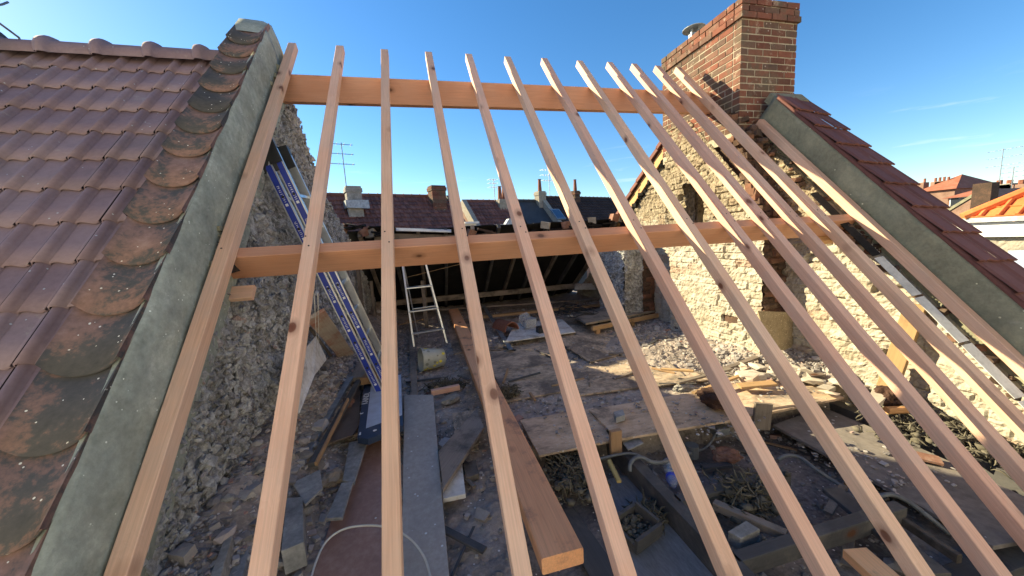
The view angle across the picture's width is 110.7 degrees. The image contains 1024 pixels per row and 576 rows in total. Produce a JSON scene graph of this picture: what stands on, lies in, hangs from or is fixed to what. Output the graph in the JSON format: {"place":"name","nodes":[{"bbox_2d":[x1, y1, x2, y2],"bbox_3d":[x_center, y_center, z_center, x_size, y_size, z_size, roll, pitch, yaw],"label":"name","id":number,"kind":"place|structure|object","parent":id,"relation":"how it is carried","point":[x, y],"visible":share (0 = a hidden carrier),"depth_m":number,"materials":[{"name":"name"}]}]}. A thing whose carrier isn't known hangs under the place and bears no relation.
{"place":"outdoors","nodes":[
{"label":"outdoors","id":0,"kind":"place"},
{"bbox_2d":[326,185,465,288],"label":"tiled house","id":1,"kind":"structure","parent":0,"point":[354,205],"depth_m":17.00,"materials":[{"name":"tile"}]},
{"bbox_2d":[461,186,525,225],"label":"tiled house","id":2,"kind":"structure","parent":0,"point":[488,212],"depth_m":21.26,"materials":[{"name":"tile"}]},
{"bbox_2d":[0,0,1023,200],"label":"sky","id":3,"kind":"structure","parent":0,"point":[934,87],"materials":[{"name":"blue"}]},
{"bbox_2d":[159,290,965,575],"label":"floor","id":4,"kind":"structure","parent":0,"point":[492,556],"depth_m":2.71,"materials":[{"name":"wood"}]},
{"bbox_2d":[210,536,233,575],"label":"kerb stone","id":5,"kind":"object","parent":4,"relation":"on","point":[222,563],"visible":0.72,"depth_m":1.59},
{"bbox_2d":[229,545,249,575],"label":"kerb stone","id":6,"kind":"object","parent":4,"relation":"on","point":[241,567],"visible":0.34,"depth_m":1.63,"materials":[{"name":"stone"}]},
{"bbox_2d":[143,104,375,575],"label":"gable wall","id":7,"kind":"structure","parent":4,"relation":"on","point":[234,406],"depth_m":2.40,"materials":[{"name":"stone"}]},
{"bbox_2d":[0,35,218,428],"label":"tiled roof","id":8,"kind":"structure","parent":7,"relation":"attached to","point":[86,129],"depth_m":2.35,"materials":[{"name":"brown tile"}]},
{"bbox_2d":[0,18,285,575],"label":"parapet","id":9,"kind":"structure","parent":7,"relation":"on","point":[77,429],"depth_m":1.52,"materials":[{"name":"concrete"}]},
{"bbox_2d":[229,285,256,301],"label":"packing block","id":10,"kind":"structure","parent":7,"relation":"attached to","point":[243,293],"depth_m":2.24,"materials":[{"name":"brown wood"}]},
{"bbox_2d":[283,74,710,114],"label":"ridge beam","id":11,"kind":"structure","parent":7,"relation":"attached to","point":[314,89],"depth_m":3.79,"materials":[{"name":"brown wood"}]},
{"bbox_2d":[103,42,297,575],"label":"rafter","id":12,"kind":"object","parent":11,"relation":"on","point":[132,541],"visible":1,"depth_m":1.67,"materials":[{"name":"brown wood"}]},
{"bbox_2d":[247,45,344,575],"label":"rafter","id":13,"kind":"object","parent":11,"relation":"on","point":[264,557],"visible":1,"depth_m":1.73,"materials":[{"name":"brown wood"}]},
{"bbox_2d":[381,49,403,575],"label":"rafter","id":14,"kind":"object","parent":11,"relation":"on","point":[392,547],"visible":1,"depth_m":1.80,"materials":[{"name":"brown wood"}]},
{"bbox_2d":[425,51,532,575],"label":"rafter","id":15,"kind":"object","parent":11,"relation":"on","point":[519,559],"visible":1,"depth_m":1.86,"materials":[{"name":"brown wood"}]},
{"bbox_2d":[465,54,636,575],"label":"rafter","id":16,"kind":"object","parent":11,"relation":"on","point":[618,551],"visible":1,"depth_m":1.93,"materials":[{"name":"brown wood"}]},
{"bbox_2d":[504,56,742,575],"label":"rafter","id":17,"kind":"object","parent":11,"relation":"on","point":[718,549],"visible":1,"depth_m":1.99,"materials":[{"name":"brown wood"}]},
{"bbox_2d":[540,58,839,575],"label":"rafter","id":18,"kind":"object","parent":11,"relation":"on","point":[812,550],"visible":1,"depth_m":2.06,"materials":[{"name":"brown wood"}]},
{"bbox_2d":[576,60,934,575],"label":"rafter","id":19,"kind":"object","parent":11,"relation":"on","point":[904,551],"visible":1,"depth_m":2.12,"materials":[{"name":"brown wood"}]},
{"bbox_2d":[605,62,1011,575],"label":"rafter","id":20,"kind":"object","parent":11,"relation":"on","point":[981,555],"visible":1,"depth_m":2.18,"materials":[{"name":"brown wood"}]},
{"bbox_2d":[630,63,1023,551],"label":"rafter","id":21,"kind":"object","parent":11,"relation":"on","point":[995,500],"visible":1,"depth_m":2.34,"materials":[{"name":"brown wood"}]},
{"bbox_2d":[653,66,1023,491],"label":"rafter","id":22,"kind":"object","parent":11,"relation":"on","point":[1006,456],"visible":1,"depth_m":2.55,"materials":[{"name":"brown wood"}]},
{"bbox_2d":[673,67,1023,442],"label":"rafter","id":23,"kind":"object","parent":11,"relation":"on","point":[1002,406],"visible":1,"depth_m":2.75,"materials":[{"name":"brown wood"}]},
{"bbox_2d":[281,497,307,574],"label":"stone block","id":24,"kind":"object","parent":4,"relation":"on","point":[294,549],"depth_m":1.76,"materials":[{"name":"stone"}]},
{"bbox_2d":[293,470,322,505],"bbox_3d":[-1.216,1.216,2.166,0.161,0.015,0.284,-11,11,-44],"label":"slate piece","id":25,"kind":"object","parent":4,"relation":"on","point":[308,488],"visible":0.94,"depth_m":2.16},
{"bbox_2d":[298,336,326,412],"bbox_3d":[-1.605,0.635,2.815,0.049,0.300,1.057,-18,11,-17],"label":"wall sheet","id":26,"kind":"object","parent":4,"relation":"on","point":[315,358],"depth_m":2.85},
{"bbox_2d":[263,138,380,391],"bbox_3d":[-1.661,-0.014,3.392,1.026,2.623,0.442,-8,9,-29],"label":"extension ladder","id":27,"kind":"object","parent":4,"relation":"on","point":[280,160],"visible":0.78,"depth_m":3.25,"materials":[{"name":"metal"}]},
{"bbox_2d":[307,376,352,449],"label":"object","id":28,"kind":"object","parent":4,"relation":"on","point":[338,399],"visible":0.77,"depth_m":3.16,"materials":[{"name":"wood"}]},
{"bbox_2d":[310,308,353,356],"bbox_3d":[-1.934,0.560,3.853,0.170,0.030,1.530,-37,-12,-26],"label":"stained plank","id":29,"kind":"object","parent":4,"relation":"on","point":[330,335],"visible":0.84,"depth_m":3.64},
{"bbox_2d":[321,467,344,487],"bbox_3d":[-1.228,1.298,2.412,0.131,0.118,0.213,1,9,27],"label":"stone lump","id":30,"kind":"object","parent":4,"relation":"on","point":[332,478],"visible":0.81,"depth_m":2.38,"materials":[{"name":"stone"}]},
{"bbox_2d":[308,380,360,466],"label":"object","id":31,"kind":"object","parent":4,"relation":"on","point":[350,395],"visible":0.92,"depth_m":2.84,"materials":[{"name":"brown wood"}]},
{"bbox_2d":[314,398,348,465],"bbox_3d":[-1.387,1.084,2.764,0.019,0.030,0.866,-5,12,-11],"label":"wooden plank","id":32,"kind":"object","parent":31,"relation":"on","point":[324,446],"visible":1,"depth_m":2.64,"materials":[{"name":"beige wood"}]},
{"bbox_2d":[328,385,360,443],"bbox_3d":[-1.457,1.102,3.223,0.208,0.012,1.120,-6,8,-16],"label":"brown panel","id":33,"kind":"object","parent":4,"relation":"on","point":[348,426],"visible":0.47,"depth_m":2.96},
{"bbox_2d":[313,440,381,575],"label":"laminate board","id":34,"kind":"object","parent":4,"relation":"on","point":[356,551],"visible":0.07,"depth_m":1.99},
{"bbox_2d":[326,482,352,520],"bbox_3d":[-1.034,1.282,2.135,0.090,0.020,0.323,-5,8,-13],"label":"slate piece","id":35,"kind":"object","parent":34,"relation":"on","point":[337,510],"visible":1,"depth_m":2.10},
{"bbox_2d":[343,441,366,484],"bbox_3d":[-1.140,1.235,2.522,0.134,0.020,0.534,-5,8,-13],"label":"slate piece","id":36,"kind":"object","parent":4,"relation":"on","point":[355,453],"visible":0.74,"depth_m":2.51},
{"bbox_2d":[357,373,403,444],"bbox_3d":[-1.212,1.066,3.279,0.377,0.055,1.311,-6,8,-17],"label":"flooring package","id":37,"kind":"object","parent":4,"relation":"on","point":[369,431],"visible":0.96,"depth_m":2.99,"materials":[{"name":"blue cardboard"}]},
{"bbox_2d":[409,330,417,394],"bbox_3d":[-1.446,0.975,5.224,0.116,0.030,3.114,-6,8,-16],"label":"old plank","id":38,"kind":"object","parent":4,"relation":"on","point":[413,370],"visible":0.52,"depth_m":4.68,"materials":[{"name":"grey wood"}]},
{"bbox_2d":[402,265,447,346],"bbox_3d":[-1.457,0.134,5.917,0.643,1.552,0.786,-7,9,-24],"label":"stepladder","id":39,"kind":"object","parent":4,"relation":"on","point":[408,287],"visible":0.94,"depth_m":5.75,"materials":[{"name":"metal"}]},
{"bbox_2d":[402,395,448,575],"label":"laminate board","id":40,"kind":"object","parent":4,"relation":"on","point":[423,523],"visible":1,"depth_m":2.21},
{"bbox_2d":[311,524,430,575],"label":"white cable","id":41,"kind":"object","parent":40,"relation":"on","point":[377,525],"visible":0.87,"depth_m":1.80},
{"bbox_2d":[417,347,445,371],"bbox_3d":[-1.060,0.917,4.670,0.334,0.320,0.322,-8,9,-29],"label":"plastic bucket","id":42,"kind":"object","parent":4,"relation":"on","point":[429,358],"visible":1,"depth_m":4.60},
{"bbox_2d":[418,376,468,392],"bbox_3d":[-0.797,1.128,4.031,0.528,0.195,0.391,-10,11,-42],"label":"wool tangle","id":43,"kind":"object","parent":4,"relation":"on","point":[444,382],"visible":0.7,"depth_m":4.04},
{"bbox_2d":[441,465,465,502],"bbox_3d":[-0.398,1.289,2.362,0.152,0.030,0.336,-5,8,-11],"label":"white slab","id":44,"kind":"object","parent":4,"relation":"on","point":[455,490],"depth_m":2.26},
{"bbox_2d":[438,409,483,492],"bbox_3d":[-0.390,1.181,2.701,0.217,0.030,1.020,-1,8,16],"label":"old plank","id":45,"kind":"object","parent":4,"relation":"on","point":[454,451],"visible":1,"depth_m":2.62,"materials":[{"name":"grey wood"}]},
{"bbox_2d":[452,410,478,450],"bbox_3d":[-0.393,1.247,3.114,0.237,0.014,0.672,-5,8,-12],"label":"broken board","id":46,"kind":"object","parent":4,"relation":"on","point":[459,419],"visible":0.4,"depth_m":3.29,"materials":[{"name":"grey wood"}]},
{"bbox_2d":[445,525,486,553],"bbox_3d":[-0.326,1.366,1.965,0.413,0.015,0.048,6,5,28],"label":"wood scrap","id":47,"kind":"object","parent":4,"relation":"on","point":[478,547],"visible":0.63,"depth_m":1.92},
{"bbox_2d":[447,319,492,354],"bbox_3d":[-0.755,0.808,6.451,0.775,0.014,2.358,-5,8,-12],"label":"broken board","id":48,"kind":"object","parent":4,"relation":"on","point":[456,346],"visible":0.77,"depth_m":6.08,"materials":[{"name":"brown wood"}]},
{"bbox_2d":[376,283,579,305],"bbox_3d":[-0.673,0.155,8.723,5.050,0.120,0.120,-5,8,-13],"label":"wall plate","id":49,"kind":"object","parent":4,"relation":"on","point":[487,294],"depth_m":8.68,"materials":[{"name":"brown wood"}]},
{"bbox_2d":[347,219,617,309],"bbox_3d":[-0.583,-0.328,8.137,5.158,2.226,3.236,-5,8,-13],"label":"roof remnant","id":50,"kind":"object","parent":4,"relation":"on","point":[499,274],"visible":0.4,"depth_m":8.11,"materials":[{"name":"black wood"}]},
{"bbox_2d":[405,298,599,312],"bbox_3d":[-0.034,0.387,8.272,4.871,0.030,0.140,-4,8,-2],"label":"old board","id":51,"kind":"object","parent":4,"relation":"on","point":[528,303],"visible":0.63,"depth_m":8.24,"materials":[{"name":"brown wood"}]},
{"bbox_2d":[449,308,583,574],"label":"timber beam","id":52,"kind":"structure","parent":4,"relation":"on","point":[555,542],"depth_m":1.98,"materials":[{"name":"brown wood"}]},
{"bbox_2d":[494,364,560,402],"bbox_3d":[0.249,1.070,4.073,0.841,0.018,0.796,-5,8,-15],"label":"plywood sheet","id":53,"kind":"object","parent":4,"relation":"on","point":[538,385],"visible":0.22,"depth_m":4.04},
{"bbox_2d":[489,343,569,372],"bbox_3d":[0.187,0.958,4.935,1.122,0.014,1.002,-5,8,-8],"label":"broken board","id":54,"kind":"object","parent":4,"relation":"on","point":[503,361],"visible":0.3,"depth_m":4.87,"materials":[{"name":"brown wood"}]},
{"bbox_2d":[506,319,574,342],"bbox_3d":[0.425,0.711,6.048,1.211,0.015,1.142,-4,8,-7],"label":"white board","id":55,"kind":"object","parent":4,"relation":"on","point":[523,333],"visible":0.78,"depth_m":5.85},
{"bbox_2d":[520,408,608,457],"bbox_3d":[0.465,1.178,2.931,0.691,0.018,0.548,-5,8,-11],"label":"plywood sheet","id":56,"kind":"object","parent":4,"relation":"on","point":[550,441],"visible":0.7,"depth_m":2.87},
{"bbox_2d":[542,450,610,506],"bbox_3d":[0.471,1.325,2.624,0.549,0.259,0.688,-1,8,17],"label":"wool tangle","id":57,"kind":"object","parent":4,"relation":"on","point":[566,471],"visible":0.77,"depth_m":2.50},
{"bbox_2d":[563,507,613,575],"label":"deck plank","id":58,"kind":"object","parent":4,"relation":"on","point":[596,561],"visible":0.59,"depth_m":2.04,"materials":[{"name":"grey wood"}]},
{"bbox_2d":[559,317,618,362],"bbox_3d":[1.131,0.758,5.784,0.900,0.018,2.510,-5,8,-9],"label":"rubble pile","id":59,"kind":"object","parent":4,"relation":"on","point":[586,334],"visible":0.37,"depth_m":5.36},
{"bbox_2d":[159,302,1023,575],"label":"loose debris","id":60,"kind":"object","parent":4,"relation":"on","point":[185,552],"visible":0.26,"depth_m":2.51,"materials":[{"name":"stone"}]},
{"bbox_2d":[711,446,743,463],"bbox_3d":[1.674,1.295,2.752,0.229,0.113,0.168,-2,8,11],"label":"brick piece","id":61,"kind":"object","parent":60,"relation":"on","point":[726,454],"visible":0.98,"depth_m":2.71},
{"bbox_2d":[571,360,657,395],"bbox_3d":[1.166,1.005,4.119,1.306,0.018,0.835,-5,8,-10],"label":"plywood sheet","id":62,"kind":"object","parent":4,"relation":"on","point":[604,382],"visible":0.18,"depth_m":3.98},
{"bbox_2d":[573,308,655,324],"bbox_3d":[1.961,0.428,6.553,2.094,0.035,0.867,-7,9,-24],"label":"ledge board","id":63,"kind":"object","parent":4,"relation":"on","point":[602,315],"visible":0.3,"depth_m":6.17,"materials":[{"name":"grey wood"}]},
{"bbox_2d":[554,304,598,317],"bbox_3d":[1.239,0.420,6.694,0.807,0.076,1.126,-1,8,20],"label":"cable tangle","id":64,"kind":"object","parent":63,"relation":"on","point":[576,310],"visible":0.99,"depth_m":6.64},
{"bbox_2d":[598,249,655,318],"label":"stone pier","id":65,"kind":"structure","parent":4,"relation":"on","point":[631,277],"depth_m":6.26,"materials":[{"name":"stone"}]},
{"bbox_2d":[588,476,712,575],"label":"deck plank","id":66,"kind":"object","parent":4,"relation":"on","point":[670,553],"visible":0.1,"depth_m":2.00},
{"bbox_2d":[617,501,662,554],"bbox_3d":[0.736,1.416,2.109,0.232,0.118,0.206,-8,9,-31],"label":"wooden box","id":67,"kind":"object","parent":66,"relation":"on","point":[641,525],"visible":0.88,"depth_m":2.10,"materials":[{"name":"brown wood"}]},
{"bbox_2d":[622,486,668,535],"bbox_3d":[0.866,1.428,2.231,0.323,0.188,0.314,-5,8,-13],"label":"wool tangle","id":68,"kind":"object","parent":66,"relation":"on","point":[653,508],"visible":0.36,"depth_m":2.24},
{"bbox_2d":[652,368,708,386],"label":"broken board","id":69,"kind":"object","parent":4,"relation":"on","point":[662,377],"visible":0.4,"depth_m":3.87,"materials":[{"name":"brown wood"}]},
{"bbox_2d":[606,431,755,575],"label":"floor joist","id":70,"kind":"object","parent":4,"relation":"on","point":[681,523],"visible":0.56,"depth_m":2.19,"materials":[{"name":"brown wood"}]},
{"bbox_2d":[609,428,621,454],"bbox_3d":[0.784,1.165,2.678,0.090,0.190,0.035,-5,8,-13],"label":"upright block","id":71,"kind":"object","parent":70,"relation":"on","point":[615,441],"depth_m":2.66,"materials":[{"name":"beige wood"}]},
{"bbox_2d":[589,381,843,440],"bbox_3d":[1.855,1.037,3.176,2.270,0.020,0.555,-5,8,-12],"label":"plywood sheet","id":72,"kind":"object","parent":4,"relation":"on","point":[630,427],"visible":0.38,"depth_m":3.06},
{"bbox_2d":[697,387,723,410],"bbox_3d":[1.776,0.964,3.048,0.249,0.187,0.335,-18,16,-61],"label":"rusty clod","id":73,"kind":"object","parent":72,"relation":"on","point":[707,396],"visible":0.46,"depth_m":3.03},
{"bbox_2d":[736,380,777,388],"bbox_3d":[2.308,0.911,3.342,0.312,0.020,0.100,-8,7,8],"label":"splintered lath","id":74,"kind":"object","parent":72,"relation":"on","point":[757,384],"visible":1,"depth_m":3.32,"materials":[{"name":"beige wood"}]},
{"bbox_2d":[752,402,772,430],"bbox_3d":[2.041,1.046,2.890,0.130,0.221,0.030,3,7,8],"label":"upright block","id":75,"kind":"object","parent":72,"relation":"attached to","point":[761,410],"depth_m":2.88,"materials":[{"name":"grey wood"}]},
{"bbox_2d":[757,395,820,408],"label":"broken board","id":76,"kind":"object","parent":72,"relation":"on","point":[779,401],"visible":0.58,"depth_m":3.11,"materials":[{"name":"brown wood"}]},
{"bbox_2d":[674,467,790,507],"bbox_3d":[1.450,1.322,2.315,0.868,0.100,0.065,-5,8,-13],"label":"floor joist","id":77,"kind":"object","parent":4,"relation":"on","point":[710,491],"visible":0.23,"depth_m":2.27,"materials":[{"name":"brown wood"}]},
{"bbox_2d":[522,330,956,494],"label":"board crumbs","id":78,"kind":"object","parent":4,"relation":"on","point":[894,481],"visible":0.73,"depth_m":2.69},
{"bbox_2d":[713,499,787,537],"bbox_3d":[1.375,1.346,2.062,0.050,0.050,0.362,-10,7,-40],"label":"old plank","id":79,"kind":"object","parent":4,"relation":"on","point":[765,526],"visible":0.87,"depth_m":2.04,"materials":[{"name":"brown wood"}]},
{"bbox_2d":[702,465,801,524],"bbox_3d":[1.554,1.299,2.273,0.745,0.309,0.466,-5,8,-13],"label":"wool tangle","id":80,"kind":"object","parent":4,"relation":"on","point":[753,498],"visible":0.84,"depth_m":2.20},
{"bbox_2d":[757,311,792,349],"bbox_3d":[3.005,0.477,3.929,0.723,0.417,0.092,6,-8,-22],"label":"speckled board","id":81,"kind":"object","parent":4,"relation":"on","point":[778,326],"visible":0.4,"depth_m":3.88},
{"bbox_2d":[577,110,1023,448],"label":"gable wall","id":82,"kind":"structure","parent":4,"relation":"on","point":[646,203],"depth_m":3.53,"materials":[{"name":"stone"}]},
{"bbox_2d":[231,214,855,278],"bbox_3d":[0.653,-0.374,2.798,5.250,0.078,0.205,-5,-34,-13],"label":"purlin","id":83,"kind":"object","parent":82,"relation":"on","point":[250,262],"visible":0.56,"depth_m":2.53,"materials":[{"name":"brown wood"}]},
{"bbox_2d":[755,119,1023,380],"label":"rafter","id":84,"kind":"object","parent":83,"relation":"on","point":[1009,355],"visible":0.99,"depth_m":2.95,"materials":[{"name":"brown wood"}]},
{"bbox_2d":[664,120,786,354],"bbox_3d":[2.759,-0.565,4.754,0.500,3.488,1.861,-5,8,-13],"label":"chimney breast","id":85,"kind":"object","parent":82,"relation":"attached to","point":[711,309],"visible":0.39,"depth_m":4.50,"materials":[{"name":"stone"}]},
{"bbox_2d":[661,0,801,164],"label":"brick chimney","id":86,"kind":"object","parent":82,"relation":"on","point":[738,56],"visible":0.56,"depth_m":4.18,"materials":[{"name":"brick"}]},
{"bbox_2d":[840,222,880,255],"bbox_3d":[3.131,-0.446,3.188,0.075,0.400,0.024,-5,-34,-13],"label":"membrane strip","id":87,"kind":"object","parent":82,"relation":"attached to","point":[860,239],"visible":1,"depth_m":3.17,"materials":[{"name":"black fabric"}]},
{"bbox_2d":[759,93,1023,388],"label":"parapet","id":88,"kind":"structure","parent":82,"relation":"on","point":[965,265],"depth_m":3.02,"materials":[{"name":"concrete"}]},
{"bbox_2d":[874,256,920,295],"bbox_3d":[3.216,-0.105,2.958,0.075,0.400,0.024,-5,-34,-13],"label":"membrane strip","id":89,"kind":"object","parent":82,"relation":"attached to","point":[897,275],"visible":1,"depth_m":2.95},
{"bbox_2d":[914,296,968,342],"bbox_3d":[3.302,0.235,2.728,0.075,0.400,0.024,-5,-34,-13],"label":"membrane strip","id":90,"kind":"object","parent":82,"relation":"attached to","point":[941,319],"visible":1,"depth_m":2.72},
{"bbox_2d":[961,343,1023,398],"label":"membrane strip","id":91,"kind":"object","parent":82,"relation":"attached to","point":[994,371],"visible":1,"depth_m":2.49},
{"bbox_2d":[776,453,848,488],"bbox_3d":[2.148,1.298,2.541,0.101,0.108,0.399,-11,11,-43],"label":"grey conduit","id":92,"kind":"object","parent":4,"relation":"on","point":[812,466],"visible":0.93,"depth_m":2.54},
{"bbox_2d":[732,500,906,573],"bbox_3d":[1.698,1.360,1.936,1.168,0.100,0.065,-5,8,-13],"label":"floor joist","id":93,"kind":"object","parent":4,"relation":"on","point":[772,553],"visible":0.65,"depth_m":1.90,"materials":[{"name":"grey wood"}]},
{"bbox_2d":[822,488,950,575],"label":"old plank","id":94,"kind":"object","parent":93,"relation":"on","point":[846,502],"visible":0.46,"depth_m":2.13,"materials":[{"name":"brown wood"}]},
{"bbox_2d":[842,547,898,575],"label":"pine offcut","id":95,"kind":"object","parent":4,"relation":"on","point":[865,561],"visible":1,"depth_m":1.69,"materials":[{"name":"brown wood"}]},
{"bbox_2d":[773,407,1023,549],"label":"chipboard panel","id":96,"kind":"object","parent":4,"relation":"on","point":[991,530],"visible":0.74,"depth_m":2.35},
{"bbox_2d":[880,492,950,534],"bbox_3d":[2.334,1.305,2.078,0.323,0.153,0.059,2,9,34],"label":"grey conduit","id":97,"kind":"object","parent":4,"relation":"on","point":[919,510],"visible":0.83,"depth_m":2.05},
{"bbox_2d":[829,401,1023,495],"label":"floor joist","id":98,"kind":"object","parent":4,"relation":"on","point":[843,409],"visible":0.09,"depth_m":2.61,"materials":[{"name":"brown wood"}]},
{"bbox_2d":[843,398,989,455],"bbox_3d":[3.200,1.038,2.805,0.876,0.224,0.854,2,9,32],"label":"wool tangle","id":99,"kind":"object","parent":98,"relation":"on","point":[914,428],"visible":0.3,"depth_m":2.68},
{"bbox_2d":[874,385,902,406],"bbox_3d":[3.176,0.915,2.995,0.448,0.163,0.202,-10,10,-38],"label":"stone lump","id":100,"kind":"object","parent":99,"relation":"on","point":[891,399],"visible":0.49,"depth_m":2.90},
{"bbox_2d":[876,303,926,385],"bbox_3d":[3.266,0.494,2.968,0.061,0.746,0.125,1,12,-27],"label":"lit board","id":101,"kind":"object","parent":100,"relation":"on","point":[897,358],"visible":0.37,"depth_m":2.95,"materials":[{"name":"brown wood"}]},
{"bbox_2d":[900,414,1023,478],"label":"wool tangle","id":102,"kind":"object","parent":98,"relation":"on","point":[976,448],"visible":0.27,"depth_m":2.43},
{"bbox_2d":[942,545,1023,575],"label":"floor joist","id":103,"kind":"object","parent":4,"relation":"on","point":[1011,558],"visible":0.49,"depth_m":1.82,"materials":[{"name":"brown wood"}]},
{"bbox_2d":[901,518,961,563],"bbox_3d":[2.262,1.356,1.975,0.030,0.050,0.350,-4,8,-4],"label":"old plank","id":104,"kind":"object","parent":103,"relation":"on","point":[946,550],"visible":0.68,"depth_m":1.90,"materials":[{"name":"brown wood"}]},
{"bbox_3d":[1.389,0.761,5.763,0.070,0.190,0.070,-5,8,-13],"label":"ledge post","id":105,"kind":"object","parent":4,"relation":"on","visible":0},
{"bbox_2d":[591,313,658,330],"bbox_3d":[2.038,0.554,6.034,1.688,0.070,0.050,-7,9,-25],"label":"ledge joist","id":106,"kind":"object","parent":105,"relation":"on","point":[631,320],"visible":0.67,"depth_m":6.01,"materials":[{"name":"beige wood"}]},
{"bbox_2d":[533,179,617,276],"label":"dark tiled house","id":107,"kind":"structure","parent":0,"point":[598,208],"depth_m":25.23,"materials":[{"name":"tile"}]},
{"bbox_2d":[918,174,989,204],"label":"house","id":108,"kind":"structure","parent":0,"point":[939,189],"depth_m":29.58,"materials":[{"name":"brown brick"}]},
{"bbox_2d":[948,182,1020,226],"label":"brick gable","id":109,"kind":"structure","parent":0,"point":[982,193],"depth_m":15.39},
{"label":"ground","id":110,"kind":"structure","parent":0,"visible":0},
{"bbox_2d":[518,199,586,290],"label":"slate house","id":111,"kind":"structure","parent":110,"relation":"on","point":[532,211],"depth_m":23.12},
{"bbox_2d":[959,187,1023,256],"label":"orange roofed house","id":112,"kind":"structure","parent":110,"relation":"on","point":[999,231],"depth_m":8.93,"materials":[{"name":"tile"}]},
{"bbox_3d":[1.339,1.412,1.994,0.140,0.076,0.101,-3,8,3],"label":"stone lump","id":113,"kind":"object","parent":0,"visible":0},
{"bbox_2d":[728,521,759,548],"bbox_3d":[1.279,1.367,1.953,0.162,0.070,0.071,-7,9,-24],"label":"concrete block","id":114,"kind":"object","parent":113,"relation":"on","point":[744,534],"depth_m":1.94,"materials":[{"name":"concrete"}]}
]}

